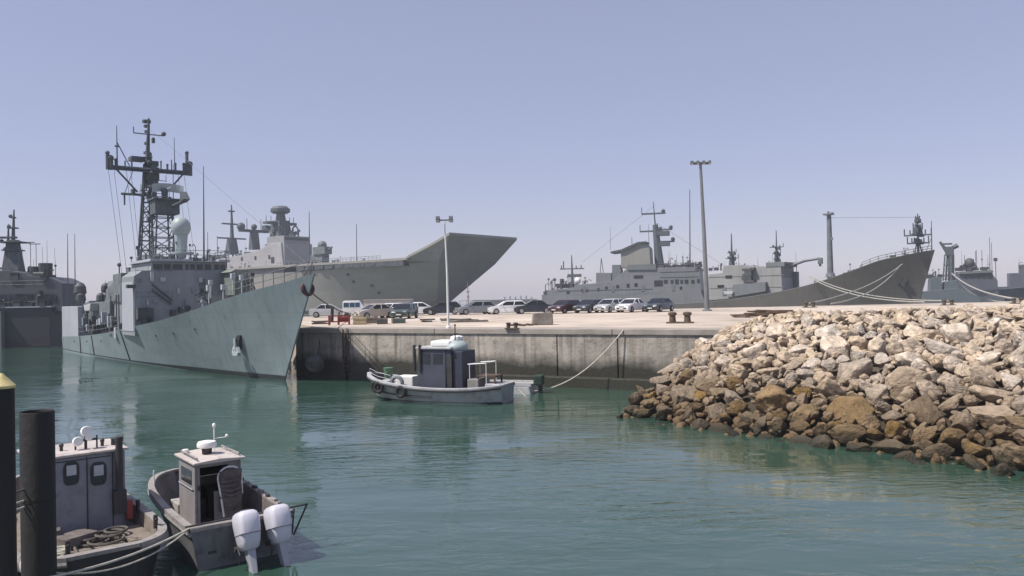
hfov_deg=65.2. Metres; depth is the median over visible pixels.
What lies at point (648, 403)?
boulder
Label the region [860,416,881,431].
boulder
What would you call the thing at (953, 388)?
boulder
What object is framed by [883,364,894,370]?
boulder
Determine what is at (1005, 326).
boulder
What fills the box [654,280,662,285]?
window
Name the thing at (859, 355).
boulder
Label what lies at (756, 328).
boulder
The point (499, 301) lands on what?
shed
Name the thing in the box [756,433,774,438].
boulder
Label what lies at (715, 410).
boulder
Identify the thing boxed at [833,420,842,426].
boulder
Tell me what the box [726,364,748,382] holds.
boulder
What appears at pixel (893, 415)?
boulder
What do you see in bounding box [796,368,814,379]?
boulder
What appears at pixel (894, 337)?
boulder
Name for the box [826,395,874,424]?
boulder
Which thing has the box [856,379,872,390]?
boulder
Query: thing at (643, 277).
naval auxiliary
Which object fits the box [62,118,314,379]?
frigate
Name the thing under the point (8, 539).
mooring pile
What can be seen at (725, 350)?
boulder
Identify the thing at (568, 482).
water
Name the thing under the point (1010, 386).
boulder
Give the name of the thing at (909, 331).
boulder
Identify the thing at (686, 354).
boulder
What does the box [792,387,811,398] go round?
boulder
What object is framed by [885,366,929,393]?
boulder
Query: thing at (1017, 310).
boulder
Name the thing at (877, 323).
boulder
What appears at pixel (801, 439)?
boulder
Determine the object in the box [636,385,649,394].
boulder
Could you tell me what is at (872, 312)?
boulder
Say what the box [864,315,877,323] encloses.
boulder
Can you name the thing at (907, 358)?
boulder
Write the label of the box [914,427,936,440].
boulder
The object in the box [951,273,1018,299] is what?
mooring rope
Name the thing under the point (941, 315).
boulder
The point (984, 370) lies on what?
boulder
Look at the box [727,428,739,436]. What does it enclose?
boulder
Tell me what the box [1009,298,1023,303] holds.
bollard
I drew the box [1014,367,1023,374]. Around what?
boulder
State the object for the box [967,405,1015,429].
boulder
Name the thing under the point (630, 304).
parked car
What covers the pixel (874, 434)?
boulder
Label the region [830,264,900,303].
mooring rope
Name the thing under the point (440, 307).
parked car
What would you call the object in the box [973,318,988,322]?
boulder
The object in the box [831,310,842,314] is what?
boulder
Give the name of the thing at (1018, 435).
boulder
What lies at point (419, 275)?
aircraft carrier
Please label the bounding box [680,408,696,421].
boulder
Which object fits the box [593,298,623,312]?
parked car
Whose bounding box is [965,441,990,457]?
boulder
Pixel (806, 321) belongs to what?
boulder
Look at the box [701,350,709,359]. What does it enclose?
boulder
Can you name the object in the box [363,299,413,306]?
site cabin
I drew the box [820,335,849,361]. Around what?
boulder
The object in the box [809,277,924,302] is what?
mooring rope
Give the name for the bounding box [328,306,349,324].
trolley frame
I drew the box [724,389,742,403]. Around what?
boulder
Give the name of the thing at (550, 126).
sky
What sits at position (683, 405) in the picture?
boulder
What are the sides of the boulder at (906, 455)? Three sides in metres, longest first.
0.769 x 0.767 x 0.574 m
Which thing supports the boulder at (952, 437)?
on the loose stones
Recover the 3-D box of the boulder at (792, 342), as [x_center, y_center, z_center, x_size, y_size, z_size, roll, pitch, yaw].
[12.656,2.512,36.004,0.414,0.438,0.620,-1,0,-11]
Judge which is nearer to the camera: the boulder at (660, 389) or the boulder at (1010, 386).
the boulder at (1010, 386)
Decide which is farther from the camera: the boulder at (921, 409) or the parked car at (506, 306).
the parked car at (506, 306)
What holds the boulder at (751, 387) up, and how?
on the loose stones
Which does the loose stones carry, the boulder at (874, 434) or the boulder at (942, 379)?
the boulder at (942, 379)
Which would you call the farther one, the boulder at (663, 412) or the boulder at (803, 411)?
the boulder at (663, 412)
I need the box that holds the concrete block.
[532,312,552,324]
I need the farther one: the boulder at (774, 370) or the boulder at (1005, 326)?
the boulder at (774, 370)
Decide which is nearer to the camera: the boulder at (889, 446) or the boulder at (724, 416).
the boulder at (889, 446)
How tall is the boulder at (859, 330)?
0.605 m
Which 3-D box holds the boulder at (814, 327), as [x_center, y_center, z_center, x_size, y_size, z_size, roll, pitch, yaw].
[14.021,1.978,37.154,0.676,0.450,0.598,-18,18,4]
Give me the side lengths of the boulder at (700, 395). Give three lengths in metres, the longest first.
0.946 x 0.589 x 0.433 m
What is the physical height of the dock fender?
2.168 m
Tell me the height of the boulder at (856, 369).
1.392 m
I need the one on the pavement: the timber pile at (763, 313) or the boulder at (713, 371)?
the timber pile at (763, 313)
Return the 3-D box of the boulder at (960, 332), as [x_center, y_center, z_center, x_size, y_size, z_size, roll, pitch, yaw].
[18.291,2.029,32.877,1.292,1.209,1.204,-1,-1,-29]
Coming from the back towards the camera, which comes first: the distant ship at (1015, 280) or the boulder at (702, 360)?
the distant ship at (1015, 280)
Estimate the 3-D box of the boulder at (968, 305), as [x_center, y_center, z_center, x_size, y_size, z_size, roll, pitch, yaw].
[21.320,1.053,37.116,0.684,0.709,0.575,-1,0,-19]
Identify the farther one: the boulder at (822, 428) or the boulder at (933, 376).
the boulder at (933, 376)
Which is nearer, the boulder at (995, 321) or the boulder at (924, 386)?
the boulder at (924, 386)
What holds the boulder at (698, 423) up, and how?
in the water
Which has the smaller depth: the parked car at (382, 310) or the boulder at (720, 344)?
the boulder at (720, 344)
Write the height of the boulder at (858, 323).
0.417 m
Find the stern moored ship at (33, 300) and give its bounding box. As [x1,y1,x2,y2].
[0,210,84,347]
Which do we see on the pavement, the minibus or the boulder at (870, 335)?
the minibus
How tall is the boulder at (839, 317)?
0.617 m
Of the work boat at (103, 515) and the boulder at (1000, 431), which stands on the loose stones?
the boulder at (1000, 431)
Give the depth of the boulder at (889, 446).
26.37 m
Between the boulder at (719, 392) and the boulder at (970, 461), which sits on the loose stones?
the boulder at (719, 392)
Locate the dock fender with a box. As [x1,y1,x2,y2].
[305,340,323,372]
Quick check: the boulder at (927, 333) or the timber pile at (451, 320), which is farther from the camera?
the timber pile at (451, 320)
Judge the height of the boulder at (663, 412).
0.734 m
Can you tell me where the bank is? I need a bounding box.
[639,320,1023,462]
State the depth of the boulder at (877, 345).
33.20 m
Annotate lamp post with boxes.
[436,216,452,327]
[690,160,711,310]
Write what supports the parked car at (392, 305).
on the pavement
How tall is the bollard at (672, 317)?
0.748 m
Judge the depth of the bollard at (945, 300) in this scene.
87.15 m
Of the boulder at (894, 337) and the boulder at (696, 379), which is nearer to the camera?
the boulder at (894, 337)
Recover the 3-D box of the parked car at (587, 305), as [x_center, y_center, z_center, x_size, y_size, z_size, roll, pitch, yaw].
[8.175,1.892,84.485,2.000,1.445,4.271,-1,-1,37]
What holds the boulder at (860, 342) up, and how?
on the loose stones
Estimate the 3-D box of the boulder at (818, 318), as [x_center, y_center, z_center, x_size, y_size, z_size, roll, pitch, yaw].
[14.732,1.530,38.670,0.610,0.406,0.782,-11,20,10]
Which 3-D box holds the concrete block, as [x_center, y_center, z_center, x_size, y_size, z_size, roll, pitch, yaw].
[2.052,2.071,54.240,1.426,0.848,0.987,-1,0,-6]
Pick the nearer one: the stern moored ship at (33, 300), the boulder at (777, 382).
the boulder at (777, 382)
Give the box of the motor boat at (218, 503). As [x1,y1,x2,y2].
[147,423,307,575]
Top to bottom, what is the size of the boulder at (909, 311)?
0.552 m
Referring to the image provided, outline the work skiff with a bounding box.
[490,374,544,393]
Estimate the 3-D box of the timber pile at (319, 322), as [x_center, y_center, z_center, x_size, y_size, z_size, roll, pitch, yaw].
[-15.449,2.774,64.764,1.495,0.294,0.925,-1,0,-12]
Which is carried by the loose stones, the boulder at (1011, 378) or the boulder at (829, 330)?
the boulder at (1011, 378)
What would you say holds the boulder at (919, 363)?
on the loose stones
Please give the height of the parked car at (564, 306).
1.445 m
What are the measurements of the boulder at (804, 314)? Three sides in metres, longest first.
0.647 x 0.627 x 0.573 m
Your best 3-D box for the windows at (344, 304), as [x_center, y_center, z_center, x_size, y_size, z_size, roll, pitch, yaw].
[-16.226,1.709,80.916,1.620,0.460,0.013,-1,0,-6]
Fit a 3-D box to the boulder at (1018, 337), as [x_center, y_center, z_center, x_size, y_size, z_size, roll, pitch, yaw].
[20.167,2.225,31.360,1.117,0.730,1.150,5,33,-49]
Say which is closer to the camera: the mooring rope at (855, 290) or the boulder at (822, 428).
the boulder at (822, 428)
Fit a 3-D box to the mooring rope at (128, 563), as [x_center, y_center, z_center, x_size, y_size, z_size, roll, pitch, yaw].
[-7.134,4.977,14.886,0.032,0.359,2.983,-1,0,22]
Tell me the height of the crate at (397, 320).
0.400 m
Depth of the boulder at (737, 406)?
31.96 m
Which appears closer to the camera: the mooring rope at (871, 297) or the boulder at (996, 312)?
the boulder at (996, 312)
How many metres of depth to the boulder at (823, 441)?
27.55 m
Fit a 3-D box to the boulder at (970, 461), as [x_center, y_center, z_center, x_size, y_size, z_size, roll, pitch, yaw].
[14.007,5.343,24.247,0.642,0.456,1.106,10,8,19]
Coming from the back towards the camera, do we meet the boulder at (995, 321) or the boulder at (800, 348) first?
the boulder at (800, 348)
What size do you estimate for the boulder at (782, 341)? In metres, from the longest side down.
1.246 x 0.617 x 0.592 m
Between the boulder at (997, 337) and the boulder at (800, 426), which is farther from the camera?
the boulder at (997, 337)
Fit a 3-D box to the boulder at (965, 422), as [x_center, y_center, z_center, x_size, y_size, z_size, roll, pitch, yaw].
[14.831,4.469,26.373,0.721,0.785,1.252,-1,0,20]
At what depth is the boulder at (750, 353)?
36.19 m
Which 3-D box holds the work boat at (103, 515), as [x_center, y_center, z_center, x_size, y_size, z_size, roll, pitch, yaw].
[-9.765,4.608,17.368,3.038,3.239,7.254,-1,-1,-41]
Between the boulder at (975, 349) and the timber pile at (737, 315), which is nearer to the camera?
the boulder at (975, 349)
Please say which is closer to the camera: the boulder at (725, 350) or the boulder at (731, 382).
the boulder at (731, 382)
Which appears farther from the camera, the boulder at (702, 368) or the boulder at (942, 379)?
the boulder at (702, 368)
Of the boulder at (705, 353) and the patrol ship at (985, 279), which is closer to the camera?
the boulder at (705, 353)
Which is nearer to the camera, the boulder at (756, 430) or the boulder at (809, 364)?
the boulder at (756, 430)
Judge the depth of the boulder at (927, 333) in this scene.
33.34 m
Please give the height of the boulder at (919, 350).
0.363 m
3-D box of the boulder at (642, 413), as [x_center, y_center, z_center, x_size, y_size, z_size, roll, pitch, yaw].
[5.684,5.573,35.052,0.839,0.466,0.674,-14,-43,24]
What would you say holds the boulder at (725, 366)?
on the loose stones
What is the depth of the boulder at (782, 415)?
30.54 m
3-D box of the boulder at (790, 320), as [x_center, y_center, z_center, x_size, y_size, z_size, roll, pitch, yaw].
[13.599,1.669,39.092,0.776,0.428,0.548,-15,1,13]
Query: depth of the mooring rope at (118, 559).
14.64 m
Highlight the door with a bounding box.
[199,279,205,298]
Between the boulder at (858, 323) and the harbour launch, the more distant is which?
the harbour launch
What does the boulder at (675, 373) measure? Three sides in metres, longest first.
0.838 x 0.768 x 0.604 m
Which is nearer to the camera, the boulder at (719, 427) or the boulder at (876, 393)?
the boulder at (876, 393)
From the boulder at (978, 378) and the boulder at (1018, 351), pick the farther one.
the boulder at (1018, 351)
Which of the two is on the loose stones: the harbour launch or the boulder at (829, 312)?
the boulder at (829, 312)
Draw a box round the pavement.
[291,302,1019,363]
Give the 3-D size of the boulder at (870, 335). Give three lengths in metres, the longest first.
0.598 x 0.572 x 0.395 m
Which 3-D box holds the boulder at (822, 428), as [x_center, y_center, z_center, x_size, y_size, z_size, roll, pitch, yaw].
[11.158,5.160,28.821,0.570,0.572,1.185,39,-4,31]
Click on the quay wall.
(630, 358)
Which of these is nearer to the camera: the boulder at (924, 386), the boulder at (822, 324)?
the boulder at (924, 386)
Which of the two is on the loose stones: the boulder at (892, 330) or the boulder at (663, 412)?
the boulder at (892, 330)
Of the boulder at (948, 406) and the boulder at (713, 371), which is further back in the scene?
the boulder at (713, 371)
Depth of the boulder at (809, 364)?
33.40 m
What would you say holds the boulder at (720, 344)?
on the bank
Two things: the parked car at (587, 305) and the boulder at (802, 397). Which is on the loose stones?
the boulder at (802, 397)
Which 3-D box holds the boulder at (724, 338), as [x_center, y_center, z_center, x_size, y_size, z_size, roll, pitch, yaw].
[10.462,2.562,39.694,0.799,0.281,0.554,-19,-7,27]
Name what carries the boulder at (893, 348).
on the loose stones
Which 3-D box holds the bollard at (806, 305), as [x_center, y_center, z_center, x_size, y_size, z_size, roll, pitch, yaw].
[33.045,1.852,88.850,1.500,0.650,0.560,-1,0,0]
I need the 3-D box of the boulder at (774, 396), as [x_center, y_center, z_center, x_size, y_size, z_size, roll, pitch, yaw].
[10.438,4.533,31.969,1.328,1.246,1.804,32,-2,10]
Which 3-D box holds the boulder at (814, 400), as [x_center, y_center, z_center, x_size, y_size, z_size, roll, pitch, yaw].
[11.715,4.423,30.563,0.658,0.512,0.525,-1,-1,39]
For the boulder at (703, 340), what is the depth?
40.11 m
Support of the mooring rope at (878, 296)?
attached to the landing ship at (775, 283)
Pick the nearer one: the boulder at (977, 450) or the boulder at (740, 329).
the boulder at (977, 450)
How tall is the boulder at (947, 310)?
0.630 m
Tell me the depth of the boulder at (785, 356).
34.88 m
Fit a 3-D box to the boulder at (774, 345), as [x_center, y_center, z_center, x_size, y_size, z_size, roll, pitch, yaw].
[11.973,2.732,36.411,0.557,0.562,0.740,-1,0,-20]
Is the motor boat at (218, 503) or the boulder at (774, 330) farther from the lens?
the boulder at (774, 330)
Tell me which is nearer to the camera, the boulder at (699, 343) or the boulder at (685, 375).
the boulder at (685, 375)
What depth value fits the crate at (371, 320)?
64.01 m
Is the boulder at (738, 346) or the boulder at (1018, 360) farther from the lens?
the boulder at (738, 346)
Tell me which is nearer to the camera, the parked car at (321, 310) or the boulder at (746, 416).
the boulder at (746, 416)
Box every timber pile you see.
[312,320,327,323]
[420,319,434,321]
[440,318,487,322]
[730,314,748,317]
[743,310,795,316]
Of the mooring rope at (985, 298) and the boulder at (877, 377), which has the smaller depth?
the boulder at (877, 377)
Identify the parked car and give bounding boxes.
[309,304,342,317]
[351,303,392,317]
[375,303,398,317]
[390,303,417,318]
[414,302,435,314]
[423,301,460,314]
[455,301,494,314]
[487,300,525,313]
[514,300,551,313]
[547,299,579,313]
[573,299,603,312]
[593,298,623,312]
[615,298,646,311]
[643,298,674,311]
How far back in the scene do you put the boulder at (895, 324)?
35.58 m
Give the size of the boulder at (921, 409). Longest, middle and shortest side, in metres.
1.297 x 1.144 x 0.976 m
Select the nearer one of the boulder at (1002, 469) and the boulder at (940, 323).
the boulder at (1002, 469)
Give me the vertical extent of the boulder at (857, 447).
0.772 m
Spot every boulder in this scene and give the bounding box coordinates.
[624,405,638,415]
[628,392,643,405]
[632,409,652,417]
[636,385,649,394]
[643,398,654,408]
[646,391,654,398]
[649,375,670,386]
[655,405,673,420]
[656,383,665,395]
[657,362,677,375]
[669,385,695,404]
[672,368,684,376]
[677,357,695,368]
[679,369,694,384]
[679,401,689,408]
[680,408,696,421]
[681,351,692,358]
[689,402,705,412]
[691,418,709,429]
[692,376,702,383]
[693,390,706,400]
[694,339,703,348]
[695,354,710,365]
[695,376,721,395]
[698,366,718,371]
[699,337,709,343]
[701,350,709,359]
[704,344,712,351]
[706,368,719,376]
[707,402,726,418]
[708,423,732,432]
[709,387,728,398]
[714,354,731,370]
[715,340,731,347]
[717,336,730,341]
[719,412,731,421]
[720,347,729,353]
[721,363,731,372]
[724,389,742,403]
[725,376,743,391]
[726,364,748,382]
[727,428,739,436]
[729,325,744,334]
[729,400,747,415]
[732,343,741,351]
[734,333,744,340]
[734,360,753,366]
[735,422,749,431]
[739,342,766,359]
[740,411,754,426]
[745,382,759,392]
[751,331,765,337]
[752,323,765,332]
[753,425,760,435]
[754,416,766,428]
[755,384,791,413]
[756,367,778,374]
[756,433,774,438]
[757,356,765,363]
[762,374,775,386]
[765,323,787,340]
[766,379,784,386]
[768,342,780,351]
[768,417,787,436]
[771,410,787,422]
[776,350,791,363]
[777,336,788,347]
[784,318,797,324]
[784,373,797,389]
[785,358,802,370]
[787,339,797,346]
[788,434,812,443]
[789,344,808,353]
[789,419,810,434]
[791,330,804,336]
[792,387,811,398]
[792,404,817,424]
[794,309,803,316]
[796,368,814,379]
[796,393,807,406]
[798,336,811,344]
[799,312,811,321]
[801,316,815,327]
[801,358,821,369]
[803,377,816,391]
[804,332,812,339]
[805,350,814,356]
[806,325,819,329]
[809,435,834,448]
[810,397,827,409]
[813,314,822,323]
[813,371,834,384]
[813,422,829,435]
[814,377,846,402]
[815,325,843,339]
[820,322,826,326]
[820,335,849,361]
[821,359,835,369]
[825,309,832,317]
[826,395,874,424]
[827,424,866,445]
[828,395,836,402]
[830,313,844,323]
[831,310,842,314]
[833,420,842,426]
[836,324,842,330]
[836,355,848,364]
[837,358,872,386]
[844,331,855,340]
[845,442,872,451]
[848,335,867,349]
[850,351,865,360]
[853,321,863,326]
[854,324,865,335]
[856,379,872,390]
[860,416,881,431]
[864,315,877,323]
[864,331,877,338]
[866,384,888,404]
[866,428,883,440]
[867,310,877,314]
[868,337,887,354]
[869,373,884,382]
[871,439,908,453]
[872,319,883,332]
[874,314,889,319]
[874,352,890,367]
[874,401,891,413]
[877,332,885,339]
[881,410,903,420]
[882,324,893,332]
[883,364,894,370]
[884,321,901,328]
[884,420,907,439]
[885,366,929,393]
[886,342,903,355]
[889,327,903,338]
[890,334,900,341]
[890,389,907,404]
[891,450,917,459]
[893,311,911,328]
[894,351,925,366]
[899,308,911,314]
[899,399,910,407]
[901,338,925,349]
[903,325,924,338]
[906,396,942,425]
[907,459,928,464]
[908,440,930,453]
[910,358,936,371]
[913,329,937,342]
[913,347,926,353]
[914,310,928,321]
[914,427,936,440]
[916,379,943,400]
[921,443,954,461]
[922,318,939,328]
[923,338,965,360]
[928,370,938,383]
[932,354,945,367]
[937,313,946,319]
[937,320,947,328]
[937,373,960,390]
[937,427,966,448]
[938,395,958,413]
[940,322,973,345]
[941,306,954,318]
[942,356,962,372]
[945,381,972,400]
[950,350,963,360]
[951,410,961,415]
[951,412,975,432]
[954,363,970,377]
[960,342,981,349]
[962,453,985,469]
[963,303,977,308]
[963,395,978,406]
[964,307,983,315]
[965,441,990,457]
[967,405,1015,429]
[968,385,1009,403]
[969,363,999,379]
[969,369,995,387]
[971,345,981,353]
[972,327,986,331]
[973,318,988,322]
[975,351,1000,365]
[978,312,989,318]
[978,338,993,347]
[982,330,990,336]
[988,317,1004,332]
[988,425,1015,438]
[989,314,1016,321]
[989,443,1023,470]
[991,463,1015,475]
[992,332,1003,344]
[993,310,1004,315]
[994,338,1015,356]
[999,320,1023,342]
[1001,372,1022,386]
[1002,344,1023,366]
[1003,395,1013,401]
[1004,382,1016,391]
[1004,416,1023,429]
[1007,389,1023,395]
[1010,309,1023,318]
[1011,395,1023,413]
[1011,429,1023,445]
[1012,330,1023,348]
[1013,355,1023,367]
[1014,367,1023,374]
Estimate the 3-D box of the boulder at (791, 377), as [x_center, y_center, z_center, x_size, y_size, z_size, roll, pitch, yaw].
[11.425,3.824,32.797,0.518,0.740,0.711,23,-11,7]
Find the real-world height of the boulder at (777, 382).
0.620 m
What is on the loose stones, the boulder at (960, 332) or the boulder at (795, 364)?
the boulder at (795, 364)
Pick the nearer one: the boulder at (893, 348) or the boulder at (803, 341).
the boulder at (893, 348)
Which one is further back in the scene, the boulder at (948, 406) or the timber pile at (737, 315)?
the timber pile at (737, 315)
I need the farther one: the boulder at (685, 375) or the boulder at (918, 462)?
the boulder at (685, 375)
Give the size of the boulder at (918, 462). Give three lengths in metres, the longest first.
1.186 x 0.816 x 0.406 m
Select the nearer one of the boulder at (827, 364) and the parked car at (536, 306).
the boulder at (827, 364)
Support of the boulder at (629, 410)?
in the water
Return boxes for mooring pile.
[0,373,16,575]
[19,409,56,575]
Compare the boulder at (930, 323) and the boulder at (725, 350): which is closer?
the boulder at (930, 323)
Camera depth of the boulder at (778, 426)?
29.77 m
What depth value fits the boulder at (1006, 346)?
30.83 m
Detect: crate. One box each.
[353,317,366,324]
[367,317,377,322]
[376,318,387,323]
[391,318,405,323]
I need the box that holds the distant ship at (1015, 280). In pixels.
[998,262,1023,288]
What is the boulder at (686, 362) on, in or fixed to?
on the loose stones
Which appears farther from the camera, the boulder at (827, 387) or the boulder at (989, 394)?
the boulder at (827, 387)
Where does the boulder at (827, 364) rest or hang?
on the loose stones
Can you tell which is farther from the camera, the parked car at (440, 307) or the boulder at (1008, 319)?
the parked car at (440, 307)
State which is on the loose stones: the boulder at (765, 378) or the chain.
the boulder at (765, 378)
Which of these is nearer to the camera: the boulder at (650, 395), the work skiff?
the boulder at (650, 395)
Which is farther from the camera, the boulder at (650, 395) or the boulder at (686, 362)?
the boulder at (686, 362)
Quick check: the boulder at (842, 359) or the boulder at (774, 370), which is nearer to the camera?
the boulder at (842, 359)
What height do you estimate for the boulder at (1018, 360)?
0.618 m
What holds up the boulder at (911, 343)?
on the loose stones
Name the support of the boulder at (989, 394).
on the loose stones
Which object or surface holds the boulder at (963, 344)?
on the loose stones
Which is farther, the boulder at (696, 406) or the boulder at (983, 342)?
the boulder at (696, 406)
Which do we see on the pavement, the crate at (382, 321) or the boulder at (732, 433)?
the crate at (382, 321)
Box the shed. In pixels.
[459,296,536,312]
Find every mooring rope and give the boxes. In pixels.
[52,527,190,575]
[56,531,186,573]
[313,294,350,313]
[533,330,623,391]
[809,264,901,303]
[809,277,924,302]
[810,276,948,300]
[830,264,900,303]
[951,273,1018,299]
[955,277,1018,301]
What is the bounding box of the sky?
[0,0,1023,302]
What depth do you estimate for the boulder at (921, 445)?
25.72 m
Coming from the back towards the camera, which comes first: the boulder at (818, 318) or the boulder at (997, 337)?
the boulder at (818, 318)
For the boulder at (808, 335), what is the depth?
36.35 m
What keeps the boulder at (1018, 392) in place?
on the loose stones
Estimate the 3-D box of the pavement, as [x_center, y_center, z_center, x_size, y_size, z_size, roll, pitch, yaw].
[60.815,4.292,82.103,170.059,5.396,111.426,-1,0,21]
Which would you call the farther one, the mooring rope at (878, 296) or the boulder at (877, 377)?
the mooring rope at (878, 296)
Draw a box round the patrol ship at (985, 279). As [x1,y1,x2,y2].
[919,237,1023,303]
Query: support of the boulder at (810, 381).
on the loose stones
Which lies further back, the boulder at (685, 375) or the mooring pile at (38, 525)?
the boulder at (685, 375)
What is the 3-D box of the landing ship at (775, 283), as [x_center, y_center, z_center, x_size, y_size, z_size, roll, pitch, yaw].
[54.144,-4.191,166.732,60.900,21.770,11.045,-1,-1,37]
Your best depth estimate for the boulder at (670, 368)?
38.13 m
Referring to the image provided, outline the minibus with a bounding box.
[342,300,363,316]
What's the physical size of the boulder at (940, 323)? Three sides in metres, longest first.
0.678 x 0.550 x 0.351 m
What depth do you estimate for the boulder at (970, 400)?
27.28 m
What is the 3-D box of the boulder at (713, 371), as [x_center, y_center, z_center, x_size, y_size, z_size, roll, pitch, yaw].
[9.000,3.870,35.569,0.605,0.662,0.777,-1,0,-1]
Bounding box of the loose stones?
[623,300,1023,477]
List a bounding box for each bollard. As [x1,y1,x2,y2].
[504,322,519,328]
[666,312,693,322]
[802,302,816,307]
[941,299,955,304]
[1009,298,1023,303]
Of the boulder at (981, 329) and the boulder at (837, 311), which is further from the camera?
the boulder at (837, 311)
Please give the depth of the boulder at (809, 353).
34.41 m
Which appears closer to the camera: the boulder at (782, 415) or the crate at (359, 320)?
the boulder at (782, 415)
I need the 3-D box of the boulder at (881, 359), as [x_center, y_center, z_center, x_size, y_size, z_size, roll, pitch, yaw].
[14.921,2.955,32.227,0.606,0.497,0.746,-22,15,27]
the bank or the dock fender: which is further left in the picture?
the dock fender
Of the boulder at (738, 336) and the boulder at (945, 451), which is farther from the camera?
the boulder at (738, 336)
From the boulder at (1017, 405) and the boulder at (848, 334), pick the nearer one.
the boulder at (1017, 405)
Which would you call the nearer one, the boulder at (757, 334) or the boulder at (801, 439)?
the boulder at (801, 439)
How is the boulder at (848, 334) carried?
on the loose stones
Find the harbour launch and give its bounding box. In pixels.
[366,324,514,404]
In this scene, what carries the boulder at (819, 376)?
on the loose stones
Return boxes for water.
[0,290,1023,575]
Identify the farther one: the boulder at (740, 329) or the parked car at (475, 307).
the parked car at (475, 307)
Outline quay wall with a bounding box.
[296,327,725,390]
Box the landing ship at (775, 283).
[674,211,934,308]
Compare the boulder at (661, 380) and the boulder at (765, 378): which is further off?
the boulder at (661, 380)
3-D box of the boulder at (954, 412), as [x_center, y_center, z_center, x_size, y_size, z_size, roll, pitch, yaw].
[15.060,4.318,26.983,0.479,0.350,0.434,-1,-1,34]
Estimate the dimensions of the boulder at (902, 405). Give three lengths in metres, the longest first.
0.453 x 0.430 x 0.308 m
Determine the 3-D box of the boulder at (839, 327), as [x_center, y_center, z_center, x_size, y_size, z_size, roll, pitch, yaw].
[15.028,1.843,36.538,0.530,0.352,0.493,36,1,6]
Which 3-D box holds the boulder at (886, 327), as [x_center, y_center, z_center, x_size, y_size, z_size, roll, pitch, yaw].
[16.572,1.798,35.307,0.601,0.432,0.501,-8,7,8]
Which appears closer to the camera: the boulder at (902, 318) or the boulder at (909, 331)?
the boulder at (909, 331)
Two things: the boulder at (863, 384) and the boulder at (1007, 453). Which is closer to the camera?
the boulder at (1007, 453)
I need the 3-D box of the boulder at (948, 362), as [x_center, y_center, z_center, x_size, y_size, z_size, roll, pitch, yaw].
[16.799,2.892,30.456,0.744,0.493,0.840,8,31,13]
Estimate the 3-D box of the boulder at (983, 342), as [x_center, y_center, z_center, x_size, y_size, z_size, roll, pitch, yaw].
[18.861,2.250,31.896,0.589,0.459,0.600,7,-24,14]
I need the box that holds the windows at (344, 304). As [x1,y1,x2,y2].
[343,302,359,306]
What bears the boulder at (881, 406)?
on the loose stones
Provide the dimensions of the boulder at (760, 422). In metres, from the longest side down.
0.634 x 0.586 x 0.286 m
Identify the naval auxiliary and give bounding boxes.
[542,190,727,304]
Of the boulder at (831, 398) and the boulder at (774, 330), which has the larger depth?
the boulder at (774, 330)
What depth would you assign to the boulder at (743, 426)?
30.67 m
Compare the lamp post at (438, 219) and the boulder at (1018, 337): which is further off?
the lamp post at (438, 219)
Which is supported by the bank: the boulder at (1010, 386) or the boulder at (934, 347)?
the boulder at (934, 347)
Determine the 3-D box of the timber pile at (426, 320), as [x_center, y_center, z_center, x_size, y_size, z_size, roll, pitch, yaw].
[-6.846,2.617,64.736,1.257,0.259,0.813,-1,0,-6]
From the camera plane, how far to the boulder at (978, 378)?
28.30 m
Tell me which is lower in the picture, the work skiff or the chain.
the work skiff
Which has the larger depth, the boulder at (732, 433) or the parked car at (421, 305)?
the parked car at (421, 305)
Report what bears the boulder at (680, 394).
on the bank
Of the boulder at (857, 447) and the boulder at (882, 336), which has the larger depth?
the boulder at (882, 336)
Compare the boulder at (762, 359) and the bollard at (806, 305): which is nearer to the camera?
the boulder at (762, 359)
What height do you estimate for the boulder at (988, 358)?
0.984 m
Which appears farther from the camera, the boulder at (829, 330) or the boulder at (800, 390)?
the boulder at (829, 330)
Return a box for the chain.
[506,323,537,325]
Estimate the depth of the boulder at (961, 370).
29.65 m
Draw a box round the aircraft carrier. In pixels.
[189,205,516,314]
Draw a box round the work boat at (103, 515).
[16,426,167,575]
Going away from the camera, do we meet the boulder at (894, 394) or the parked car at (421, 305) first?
the boulder at (894, 394)
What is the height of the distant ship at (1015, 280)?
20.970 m
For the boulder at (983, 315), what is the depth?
35.23 m
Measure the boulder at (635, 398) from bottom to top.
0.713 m
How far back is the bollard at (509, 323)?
48.76 m
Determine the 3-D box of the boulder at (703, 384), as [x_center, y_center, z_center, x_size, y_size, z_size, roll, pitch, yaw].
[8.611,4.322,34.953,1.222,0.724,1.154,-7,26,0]
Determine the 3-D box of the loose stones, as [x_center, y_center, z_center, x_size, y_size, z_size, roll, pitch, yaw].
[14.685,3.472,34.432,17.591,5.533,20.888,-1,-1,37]
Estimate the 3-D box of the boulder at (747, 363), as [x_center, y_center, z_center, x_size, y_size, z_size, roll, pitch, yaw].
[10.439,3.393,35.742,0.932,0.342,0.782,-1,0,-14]
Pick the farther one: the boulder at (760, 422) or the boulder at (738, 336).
the boulder at (738, 336)
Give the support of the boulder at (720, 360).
on the bank
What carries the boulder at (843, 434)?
on the bank
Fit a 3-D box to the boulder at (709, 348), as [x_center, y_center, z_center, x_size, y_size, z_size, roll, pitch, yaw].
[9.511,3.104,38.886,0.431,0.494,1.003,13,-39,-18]
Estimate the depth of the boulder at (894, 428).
27.02 m

